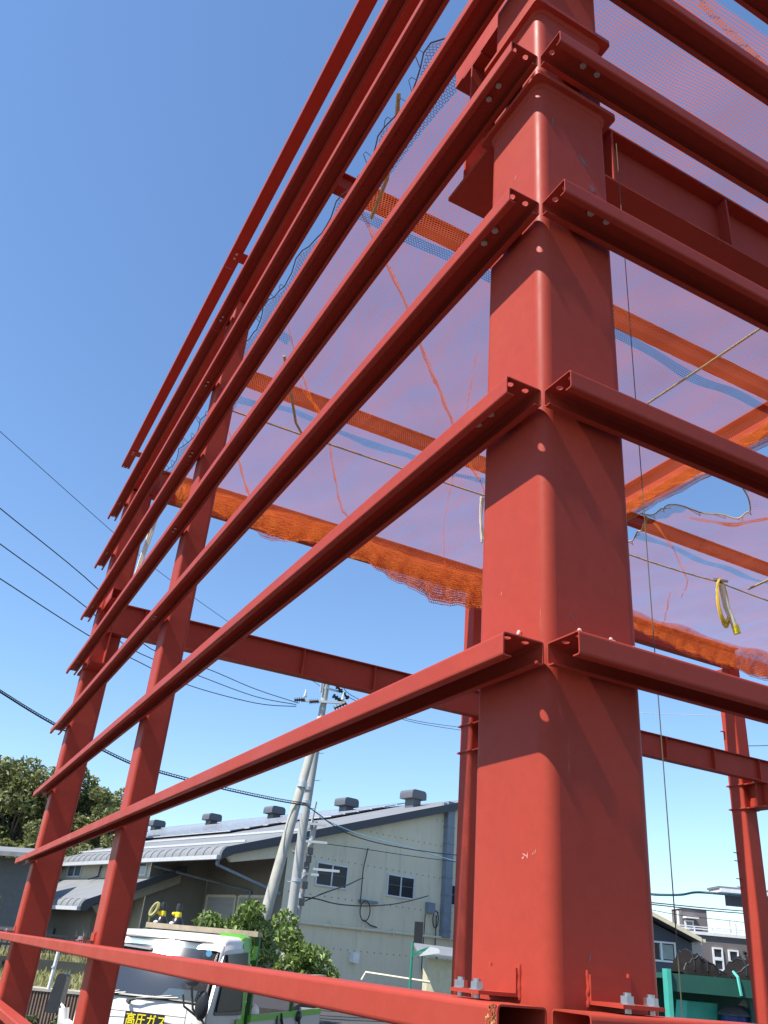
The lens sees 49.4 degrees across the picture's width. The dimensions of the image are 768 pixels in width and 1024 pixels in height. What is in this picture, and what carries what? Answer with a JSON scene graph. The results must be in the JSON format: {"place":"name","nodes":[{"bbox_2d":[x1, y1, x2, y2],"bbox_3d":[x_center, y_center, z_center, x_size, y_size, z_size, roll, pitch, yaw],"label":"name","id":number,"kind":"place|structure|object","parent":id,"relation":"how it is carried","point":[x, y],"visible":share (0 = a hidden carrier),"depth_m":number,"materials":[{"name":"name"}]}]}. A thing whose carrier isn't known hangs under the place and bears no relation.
{"place":"outdoors","nodes":[
{"label":"outdoors","id":0,"kind":"place"},
{"bbox_2d":[0,950,83,989],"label":"bank","id":1,"kind":"structure","parent":0,"point":[74,988],"depth_m":14.79,"materials":[{"name":"green plant"}]},
{"bbox_2d":[0,955,85,975],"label":"kerb wall","id":2,"kind":"structure","parent":1,"relation":"on","point":[73,967],"depth_m":16.12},
{"bbox_2d":[0,930,90,955],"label":"fence","id":3,"kind":"object","parent":1,"relation":"on","point":[47,935],"visible":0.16,"depth_m":16.68,"materials":[{"name":"metal"}]},
{"bbox_2d":[0,945,86,962],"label":"tall grass","id":4,"kind":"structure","parent":0,"point":[47,956],"depth_m":17.20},
{"bbox_2d":[224,0,377,269],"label":"wall girt","id":5,"kind":"structure","parent":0,"point":[362,10],"depth_m":5.87,"materials":[{"name":"metal"}]},
{"bbox_2d":[121,264,234,468],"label":"wall girt","id":6,"kind":"structure","parent":5,"relation":"attached to","point":[208,306],"depth_m":8.35,"materials":[{"name":"metal"}]},
{"bbox_2d":[319,1009,389,1023],"bbox_3d":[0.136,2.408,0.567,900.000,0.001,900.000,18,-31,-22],"label":"ground","id":7,"kind":"structure","parent":0,"point":[329,1017],"depth_m":28.30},
{"bbox_2d":[0,846,33,948],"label":"annex","id":8,"kind":"object","parent":7,"relation":"on","point":[13,877],"depth_m":39.99,"materials":[{"name":"grey metal"}]},
{"bbox_2d":[25,1014,38,1023],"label":"shrub","id":9,"kind":"object","parent":7,"relation":"on","point":[32,1019],"visible":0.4,"depth_m":12.76,"materials":[{"name":"green plant"}]},
{"bbox_2d":[0,755,79,846],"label":"broadleaf tree","id":10,"kind":"object","parent":7,"relation":"on","point":[20,805],"visible":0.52,"depth_m":55.95,"materials":[{"name":"green plant"}]},
{"bbox_2d":[0,818,81,868],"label":"broadleaf tree","id":11,"kind":"object","parent":7,"relation":"on","point":[31,831],"visible":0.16,"depth_m":49.33,"materials":[{"name":"green plant"}]},
{"bbox_2d":[26,986,79,1023],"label":"retaining wall","id":12,"kind":"structure","parent":7,"relation":"on","point":[39,998],"depth_m":13.61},
{"bbox_2d":[47,952,59,988],"bbox_3d":[-5.447,7.542,13.749,0.082,0.562,0.074,18,-31,-22],"label":"marker pole","id":13,"kind":"object","parent":12,"relation":"on","point":[53,967],"visible":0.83,"depth_m":13.73,"materials":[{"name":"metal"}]},
{"bbox_2d":[22,767,117,849],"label":"broadleaf tree","id":14,"kind":"object","parent":7,"relation":"on","point":[86,803],"visible":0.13,"depth_m":60.43,"materials":[{"name":"green plant"}]},
{"bbox_2d":[0,490,151,1023],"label":"steel column","id":15,"kind":"structure","parent":7,"relation":"on","point":[22,960],"depth_m":8.03,"materials":[{"name":"metal"}]},
{"bbox_2d":[0,999,31,1023],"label":"tube rail","id":16,"kind":"object","parent":15,"relation":"attached to","point":[9,1015],"depth_m":5.89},
{"bbox_2d":[0,931,80,952],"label":"tube rail","id":17,"kind":"object","parent":15,"relation":"attached to","point":[57,945],"visible":0.7,"depth_m":5.65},
{"bbox_2d":[15,822,110,864],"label":"wall girt","id":18,"kind":"structure","parent":15,"relation":"attached to","point":[82,835],"depth_m":6.05,"materials":[{"name":"metal"}]},
{"bbox_2d":[33,717,133,797],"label":"wall girt","id":19,"kind":"structure","parent":15,"relation":"attached to","point":[106,737],"depth_m":6.39,"materials":[{"name":"metal"}]},
{"bbox_2d":[50,623,154,734],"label":"wall girt","id":20,"kind":"structure","parent":15,"relation":"attached to","point":[133,643],"depth_m":6.70,"materials":[{"name":"metal"}]},
{"bbox_2d":[103,588,121,610],"bbox_3d":[-2.893,0.935,8.889,0.091,0.118,0.420,18,-31,-22],"label":"tie channel","id":21,"kind":"object","parent":15,"relation":"attached to","point":[110,599],"visible":0.87,"depth_m":8.85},
{"bbox_2d":[66,537,173,674],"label":"wall girt","id":22,"kind":"structure","parent":15,"relation":"attached to","point":[157,554],"depth_m":7.04,"materials":[{"name":"metal"}]},
{"bbox_2d":[80,463,189,621],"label":"wall girt","id":23,"kind":"structure","parent":15,"relation":"attached to","point":[171,486],"depth_m":7.34,"materials":[{"name":"metal"}]},
{"bbox_2d":[94,394,204,569],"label":"wall girt","id":24,"kind":"structure","parent":15,"relation":"attached to","point":[181,427],"depth_m":7.67,"materials":[{"name":"metal"}]},
{"bbox_2d":[107,329,219,520],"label":"wall girt","id":25,"kind":"structure","parent":15,"relation":"attached to","point":[202,354],"depth_m":7.98,"materials":[{"name":"metal"}]},
{"bbox_2d":[112,605,767,781],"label":"steel beam","id":26,"kind":"structure","parent":15,"relation":"on","point":[253,651],"depth_m":9.79,"materials":[{"name":"metal"}]},
{"bbox_2d":[70,786,149,850],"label":"broadleaf tree","id":27,"kind":"object","parent":7,"relation":"on","point":[82,821],"visible":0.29,"depth_m":55.52,"materials":[{"name":"green plant"}]},
{"bbox_2d":[41,865,187,955],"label":"lean to","id":28,"kind":"object","parent":7,"relation":"on","point":[75,906],"visible":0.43,"depth_m":41.06,"materials":[{"name":"grey metal"}]},
{"bbox_2d":[73,301,248,1023],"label":"steel column","id":29,"kind":"structure","parent":7,"relation":"on","point":[96,994],"depth_m":5.02,"materials":[{"name":"metal"}]},
{"bbox_2d":[134,0,449,493],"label":"steel beam","id":30,"kind":"structure","parent":29,"relation":"on","point":[405,17],"depth_m":5.68,"materials":[{"name":"metal"}]},
{"bbox_2d":[247,372,485,473],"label":"steel beam","id":31,"kind":"structure","parent":30,"relation":"attached to","point":[376,422],"depth_m":8.42,"materials":[{"name":"metal"}]},
{"bbox_2d":[332,173,767,399],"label":"steel beam","id":32,"kind":"structure","parent":30,"relation":"attached to","point":[346,183],"depth_m":6.88,"materials":[{"name":"metal"}]},
{"bbox_2d":[159,0,767,609],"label":"safety net","id":33,"kind":"object","parent":29,"relation":"attached to","point":[375,552],"visible":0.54,"depth_m":7.16,"materials":[{"name":"fabric"}]},
{"bbox_2d":[283,355,301,433],"bbox_3d":[-0.819,-1.017,7.586,0.100,0.152,1.095,0,-29,9],"label":"rope","id":34,"kind":"object","parent":33,"relation":"attached to","point":[293,406],"visible":0.45,"depth_m":7.61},
{"bbox_2d":[232,410,484,496],"bbox_3d":[-0.224,-0.578,8.428,2.961,0.026,0.018,17,-30,-21],"label":"rope","id":35,"kind":"object","parent":33,"relation":"attached to","point":[359,454],"visible":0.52,"depth_m":8.40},
{"bbox_2d":[479,496,484,542],"bbox_3d":[1.040,0.095,8.915,0.080,0.553,0.094,18,-31,-22],"label":"hanging rope","id":36,"kind":"object","parent":35,"relation":"hanging from","point":[482,499],"visible":0.93,"depth_m":8.88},
{"bbox_2d":[370,93,400,218],"bbox_3d":[0.020,-2.222,5.319,0.070,0.121,0.930,9,-28,-7],"label":"rope","id":37,"kind":"object","parent":33,"relation":"hanging from","point":[386,180],"visible":0.52,"depth_m":5.47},
{"bbox_2d":[646,328,760,403],"bbox_3d":[2.191,-0.883,7.395,0.018,0.077,4.000,18,-31,-22],"label":"rope","id":38,"kind":"object","parent":33,"relation":"attached to","point":[704,365],"visible":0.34,"depth_m":6.72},
{"bbox_2d":[45,928,320,1023],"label":"truck","id":39,"kind":"object","parent":7,"relation":"on","point":[143,997],"visible":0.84,"depth_m":9.80,"materials":[{"name":"white paint"}]},
{"bbox_2d":[152,902,167,929],"bbox_3d":[-3.027,5.949,10.919,0.198,1.530,0.198,5,-28,1],"label":"gas cylinder","id":40,"kind":"object","parent":39,"relation":"on","point":[161,918],"visible":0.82,"depth_m":11.16,"materials":[{"name":"black paint"}]},
{"bbox_2d":[148,902,159,921],"bbox_3d":[-3.092,5.377,11.164,0.150,0.312,0.110,-5,-30,18],"label":"hose ring","id":41,"kind":"object","parent":40,"relation":"hanging from","point":[156,910],"visible":0.99,"depth_m":11.16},
{"bbox_2d":[168,903,183,931],"bbox_3d":[-2.803,5.941,10.867,0.198,1.530,0.198,5,-28,1],"label":"gas cylinder","id":42,"kind":"object","parent":39,"relation":"on","point":[177,919],"visible":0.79,"depth_m":11.12,"materials":[{"name":"black paint"}]},
{"bbox_2d":[145,922,260,936],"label":"timber beam","id":43,"kind":"structure","parent":39,"relation":"on","point":[196,928],"depth_m":10.73,"materials":[{"name":"brown wood"}]},
{"bbox_2d":[245,1002,258,1014],"bbox_3d":[-1.703,6.299,10.510,0.300,0.247,0.350,-2,-29,13],"label":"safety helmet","id":44,"kind":"object","parent":39,"relation":"on","point":[255,1009],"visible":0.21,"depth_m":10.45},
{"bbox_2d":[246,994,315,1013],"bbox_3d":[-1.771,7.854,13.149,1.100,0.494,1.800,-2,-29,13],"label":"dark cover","id":45,"kind":"object","parent":39,"relation":"on","point":[267,1004],"visible":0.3,"depth_m":12.68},
{"bbox_2d":[190,898,280,968],"bbox_3d":[-4.289,12.636,23.670,2.722,3.206,1.555,5,-28,1],"label":"bush","id":46,"kind":"object","parent":7,"relation":"on","point":[248,916],"visible":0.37,"depth_m":23.90,"materials":[{"name":"green plant"}]},
{"bbox_2d":[59,789,457,989],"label":"warehouse","id":47,"kind":"structure","parent":7,"relation":"on","point":[227,874],"depth_m":41.69,"materials":[{"name":"grey metal"}]},
{"bbox_2d":[66,866,82,876],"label":"window","id":48,"kind":"structure","parent":47,"relation":"in","point":[72,871],"depth_m":47.62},
{"bbox_2d":[138,863,147,875],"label":"window","id":49,"kind":"structure","parent":47,"relation":"in","point":[143,867],"depth_m":41.82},
{"bbox_2d":[146,803,404,838],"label":"solar array","id":50,"kind":"object","parent":47,"relation":"on","point":[222,826],"visible":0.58,"depth_m":55.73,"materials":[{"name":"glass"}]},
{"bbox_2d":[314,861,348,889],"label":"window","id":51,"kind":"structure","parent":47,"relation":"in","point":[325,879],"depth_m":40.09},
{"bbox_2d":[307,805,454,854],"bbox_3d":[1.846,15.460,39.331,0.947,1.515,23.406,-9,-31,24],"label":"overhead wire","id":52,"kind":"object","parent":47,"relation":"attached to","point":[373,841],"visible":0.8,"depth_m":35.58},
{"bbox_2d":[328,844,454,861],"bbox_3d":[0.702,16.211,39.569,0.123,0.720,11.152,-14,-34,31],"label":"overhead wire","id":53,"kind":"object","parent":47,"relation":"attached to","point":[389,852],"visible":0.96,"depth_m":38.85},
{"bbox_2d":[386,873,414,899],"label":"window","id":54,"kind":"structure","parent":47,"relation":"in","point":[398,886],"depth_m":42.57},
{"bbox_2d":[255,716,321,949],"bbox_3d":[-3.402,11.855,29.234,2.346,9.991,0.835,28,-36,-36],"label":"utility pole","id":55,"kind":"object","parent":7,"relation":"on","point":[276,873],"visible":0.6,"depth_m":28.99,"materials":[{"name":"concrete"}]},
{"bbox_2d":[0,689,306,805],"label":"overhead wire","id":56,"kind":"object","parent":55,"relation":"attached to","point":[43,717],"visible":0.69,"depth_m":26.05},
{"bbox_2d":[271,907,339,978],"bbox_3d":[-2.673,13.847,25.552,2.882,3.134,1.715,-12,-33,29],"label":"bush","id":57,"kind":"object","parent":7,"relation":"on","point":[303,963],"visible":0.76,"depth_m":25.49,"materials":[{"name":"green plant"}]},
{"bbox_2d":[281,683,349,970],"bbox_3d":[-2.887,11.890,31.138,2.174,11.752,0.978,6,-28,-1],"label":"utility pole","id":58,"kind":"object","parent":7,"relation":"on","point":[296,880],"visible":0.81,"depth_m":31.16,"materials":[{"name":"grey concrete"}]},
{"bbox_2d":[0,578,295,706],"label":"overhead wire","id":59,"kind":"object","parent":58,"relation":"attached to","point":[131,658],"visible":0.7,"depth_m":24.59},
{"bbox_2d":[0,544,295,704],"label":"overhead wire","id":60,"kind":"object","parent":58,"relation":"attached to","point":[120,641],"visible":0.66,"depth_m":24.87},
{"bbox_2d":[0,508,298,703],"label":"overhead wire","id":61,"kind":"object","parent":58,"relation":"attached to","point":[97,588],"visible":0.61,"depth_m":24.90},
{"bbox_2d":[0,431,319,685],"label":"overhead wire","id":62,"kind":"object","parent":58,"relation":"attached to","point":[96,517],"visible":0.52,"depth_m":26.05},
{"bbox_2d":[292,801,339,965],"bbox_3d":[-2.767,15.110,32.447,1.851,7.358,0.521,3,-28,4],"label":"utility pole","id":63,"kind":"object","parent":7,"relation":"on","point":[308,856],"visible":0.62,"depth_m":32.94,"materials":[{"name":"grey concrete"}]},
{"bbox_2d":[305,878,363,901],"bbox_3d":[-1.682,16.010,35.397,0.818,1.562,6.566,-5,-30,18],"label":"overhead wire","id":64,"kind":"object","parent":63,"relation":"attached to","point":[334,889],"visible":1,"depth_m":33.80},
{"bbox_2d":[303,896,427,906],"bbox_3d":[-0.244,17.413,37.715,0.524,1.311,12.751,-8,-31,24],"label":"overhead wire","id":65,"kind":"object","parent":63,"relation":"attached to","point":[362,905],"visible":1,"depth_m":35.91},
{"bbox_2d":[319,817,454,860],"bbox_3d":[1.756,16.374,40.459,1.011,0.174,17.358,-14,-34,31],"label":"overhead wire","id":66,"kind":"object","parent":63,"relation":"attached to","point":[385,841],"visible":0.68,"depth_m":38.37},
{"bbox_2d":[361,971,429,983],"bbox_3d":[0.334,13.688,24.479,2.033,0.250,0.080,5,-28,0],"label":"guard rail","id":67,"kind":"object","parent":7,"relation":"on","point":[394,976],"visible":0.86,"depth_m":24.47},
{"bbox_2d":[409,921,439,988],"bbox_3d":[1.072,12.742,22.657,0.797,2.879,0.235,5,-28,0],"label":"floodlight post","id":68,"kind":"object","parent":7,"relation":"on","point":[418,932],"visible":0.92,"depth_m":23.05,"materials":[{"name":"metal"}]},
{"bbox_2d":[451,592,481,996],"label":"steel column","id":69,"kind":"structure","parent":7,"relation":"on","point":[464,896],"depth_m":10.08,"materials":[{"name":"metal"}]},
{"bbox_2d":[133,470,739,669],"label":"steel beam","id":70,"kind":"structure","parent":69,"relation":"on","point":[642,638],"depth_m":11.22,"materials":[{"name":"metal"}]},
{"bbox_2d":[134,519,157,573],"bbox_3d":[-2.694,0.362,9.475,0.059,1.352,0.187,-8,-31,23],"label":"hanging rope","id":71,"kind":"object","parent":70,"relation":"hanging from","point":[146,546],"visible":0.33,"depth_m":9.44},
{"bbox_2d":[482,401,767,568],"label":"steel beam","id":72,"kind":"structure","parent":70,"relation":"attached to","point":[664,475],"depth_m":8.73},
{"bbox_2d":[626,421,767,520],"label":"safety net","id":73,"kind":"object","parent":72,"relation":"hanging from","point":[691,478],"visible":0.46,"depth_m":8.64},
{"bbox_2d":[627,512,767,575],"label":"steel beam","id":74,"kind":"structure","parent":72,"relation":"attached to","point":[636,522],"depth_m":10.10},
{"bbox_2d":[628,488,767,680],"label":"safety net","id":75,"kind":"object","parent":74,"relation":"hanging from","point":[685,644],"visible":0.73,"depth_m":10.98,"materials":[{"name":"fabric"}]},
{"bbox_2d":[629,554,716,581],"bbox_3d":[3.395,0.647,10.036,1.535,0.053,0.018,16,-30,-19],"label":"rope","id":76,"kind":"object","parent":75,"relation":"attached to","point":[672,568],"visible":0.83,"depth_m":10.05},
{"bbox_2d":[720,582,767,600],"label":"rope","id":77,"kind":"object","parent":75,"relation":"attached to","point":[745,592],"visible":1,"depth_m":10.48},
{"bbox_2d":[713,578,740,634],"bbox_3d":[4.148,1.128,10.140,0.323,0.718,0.134,18,-31,-22],"label":"rope coil","id":78,"kind":"object","parent":77,"relation":"hanging from","point":[730,618],"visible":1,"depth_m":10.08,"materials":[{"name":"fabric"}]},
{"bbox_2d":[448,0,664,1023],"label":"steel column","id":79,"kind":"structure","parent":7,"relation":"on","point":[562,916],"depth_m":1.83,"materials":[{"name":"metal"}]},
{"bbox_2d":[65,941,546,1023],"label":"tube rail","id":80,"kind":"object","parent":79,"relation":"attached to","point":[388,1004],"visible":1,"depth_m":1.85,"materials":[{"name":"metal"}]},
{"bbox_2d":[208,0,409,335],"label":"wall girt","id":81,"kind":"structure","parent":79,"relation":"attached to","point":[380,31],"depth_m":5.20,"materials":[{"name":"metal"}]},
{"bbox_2d":[93,632,543,831],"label":"wall girt","id":82,"kind":"structure","parent":79,"relation":"attached to","point":[492,660],"depth_m":2.19,"materials":[{"name":"metal"}]},
{"bbox_2d":[193,0,448,400],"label":"wall girt","id":83,"kind":"structure","parent":79,"relation":"attached to","point":[425,16],"depth_m":4.55,"materials":[{"name":"metal"}]},
{"bbox_2d":[118,376,540,726],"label":"wall girt","id":84,"kind":"structure","parent":79,"relation":"attached to","point":[497,412],"depth_m":2.60,"materials":[{"name":"metal"}]},
{"bbox_2d":[140,188,538,631],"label":"wall girt","id":85,"kind":"structure","parent":79,"relation":"attached to","point":[501,227],"depth_m":2.97,"materials":[{"name":"metal"}]},
{"bbox_2d":[177,0,504,470],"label":"wall girt","id":86,"kind":"structure","parent":79,"relation":"attached to","point":[469,27],"depth_m":3.88,"materials":[{"name":"metal"}]},
{"bbox_2d":[160,41,537,545],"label":"wall girt","id":87,"kind":"structure","parent":79,"relation":"attached to","point":[505,79],"depth_m":3.34,"materials":[{"name":"metal"}]},
{"bbox_2d":[456,11,497,95],"bbox_3d":[0.413,-1.829,3.316,0.091,0.118,0.328,18,-31,-22],"label":"tie channel","id":88,"kind":"object","parent":79,"relation":"attached to","point":[486,43],"visible":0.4,"depth_m":3.28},
{"bbox_2d":[463,52,767,289],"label":"steel beam","id":89,"kind":"structure","parent":79,"relation":"on","point":[668,199],"depth_m":3.62,"materials":[{"name":"metal"}]},
{"bbox_2d":[616,143,682,1017],"bbox_3d":[0.780,0.206,2.452,0.003,3.850,0.003,18,-31,-22],"label":"plumb line","id":90,"kind":"object","parent":89,"relation":"hanging from","point":[654,646],"visible":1,"depth_m":2.29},
{"bbox_2d":[540,31,767,202],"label":"wall girt","id":91,"kind":"structure","parent":79,"relation":"attached to","point":[584,69],"depth_m":2.72,"materials":[{"name":"metal"}]},
{"bbox_2d":[542,179,767,332],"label":"wall girt","id":92,"kind":"structure","parent":79,"relation":"attached to","point":[597,220],"depth_m":2.39,"materials":[{"name":"metal"}]},
{"bbox_2d":[552,1009,757,1023],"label":"steel beam","id":93,"kind":"structure","parent":79,"relation":"attached to","point":[563,1016],"depth_m":1.39,"materials":[{"name":"metal"}]},
{"bbox_2d":[544,370,767,498],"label":"wall girt","id":94,"kind":"structure","parent":79,"relation":"attached to","point":[591,402],"depth_m":2.06,"materials":[{"name":"metal"}]},
{"bbox_2d":[547,630,767,723],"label":"wall girt","id":95,"kind":"structure","parent":79,"relation":"attached to","point":[601,658],"depth_m":1.72,"materials":[{"name":"metal"}]},
{"bbox_2d":[609,0,767,105],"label":"wall girt","id":96,"kind":"structure","parent":79,"relation":"attached to","point":[681,27],"depth_m":3.13,"materials":[{"name":"metal"}]},
{"bbox_2d":[734,0,767,24],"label":"wall girt","id":97,"kind":"structure","parent":79,"relation":"attached to","point":[758,9],"depth_m":3.62,"materials":[{"name":"metal"}]},
{"bbox_2d":[652,912,705,971],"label":"gabled house","id":98,"kind":"structure","parent":7,"relation":"on","point":[665,941],"depth_m":40.06,"materials":[{"name":"paint"}]},
{"bbox_2d":[654,941,675,962],"bbox_3d":[13.295,21.050,39.970,1.390,0.880,0.080,5,-28,0],"label":"window","id":99,"kind":"structure","parent":98,"relation":"in","point":[664,951],"depth_m":39.97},
{"bbox_2d":[656,968,754,1022],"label":"green service truck","id":100,"kind":"object","parent":7,"relation":"on","point":[706,997],"visible":0.62,"depth_m":12.07,"materials":[{"name":"metal"}]},
{"bbox_2d":[671,948,749,995],"bbox_3d":[5.191,6.896,12.469,1.700,0.565,0.920,5,-28,0],"label":"bag","id":101,"kind":"object","parent":100,"relation":"on","point":[691,963],"visible":0.84,"depth_m":12.37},
{"bbox_2d":[717,667,767,1023],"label":"steel column","id":102,"kind":"structure","parent":7,"relation":"on","point":[749,800],"depth_m":12.08,"materials":[{"name":"metal"}]},
{"bbox_2d":[0,0,767,935],"label":"sky","id":103,"kind":"structure","parent":0,"point":[139,139],"materials":[{"name":"blue"}]},
{"bbox_2d":[414,943,452,993],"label":"shed","id":104,"kind":"structure","parent":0,"point":[437,973],"depth_m":26.65,"materials":[{"name":"grey metal"}]},
{"bbox_2d":[652,902,741,910],"bbox_3d":[13.212,15.218,32.029,0.410,0.927,13.809,-18,-36,37],"label":"overhead wire","id":105,"kind":"object","parent":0,"point":[696,907],"visible":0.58,"depth_m":29.83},
{"bbox_2d":[652,904,742,913],"bbox_3d":[13.196,15.290,31.990,0.410,0.869,13.801,-18,-36,37],"label":"overhead wire","id":106,"kind":"object","parent":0,"point":[697,909],"visible":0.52,"depth_m":29.85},
{"bbox_2d":[670,908,747,970],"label":"flat roofed house","id":107,"kind":"structure","parent":0,"point":[720,951],"depth_m":45.26,"materials":[{"name":"paint"}]},
{"bbox_2d":[712,947,723,958],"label":"window","id":108,"kind":"structure","parent":107,"relation":"in","point":[717,953],"depth_m":44.89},
{"bbox_2d":[713,958,724,970],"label":"window","id":109,"kind":"structure","parent":107,"relation":"in","point":[719,963],"depth_m":44.66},
{"bbox_2d":[728,950,738,960],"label":"window","id":110,"kind":"structure","parent":107,"relation":"in","point":[732,954],"depth_m":44.89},
{"bbox_2d":[651,891,767,898],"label":"overhead wire","id":111,"kind":"object","parent":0,"point":[692,892],"visible":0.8,"depth_m":29.75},
{"bbox_2d":[717,1005,750,1022],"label":"steel drum","id":112,"kind":"object","parent":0,"point":[733,1013],"visible":0.81,"depth_m":12.03,"materials":[{"name":"blue paint"}]},
{"bbox_2d":[707,886,767,906],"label":"grey roofed house","id":113,"kind":"structure","parent":0,"point":[734,901],"depth_m":43.94,"materials":[{"name":"stone"}]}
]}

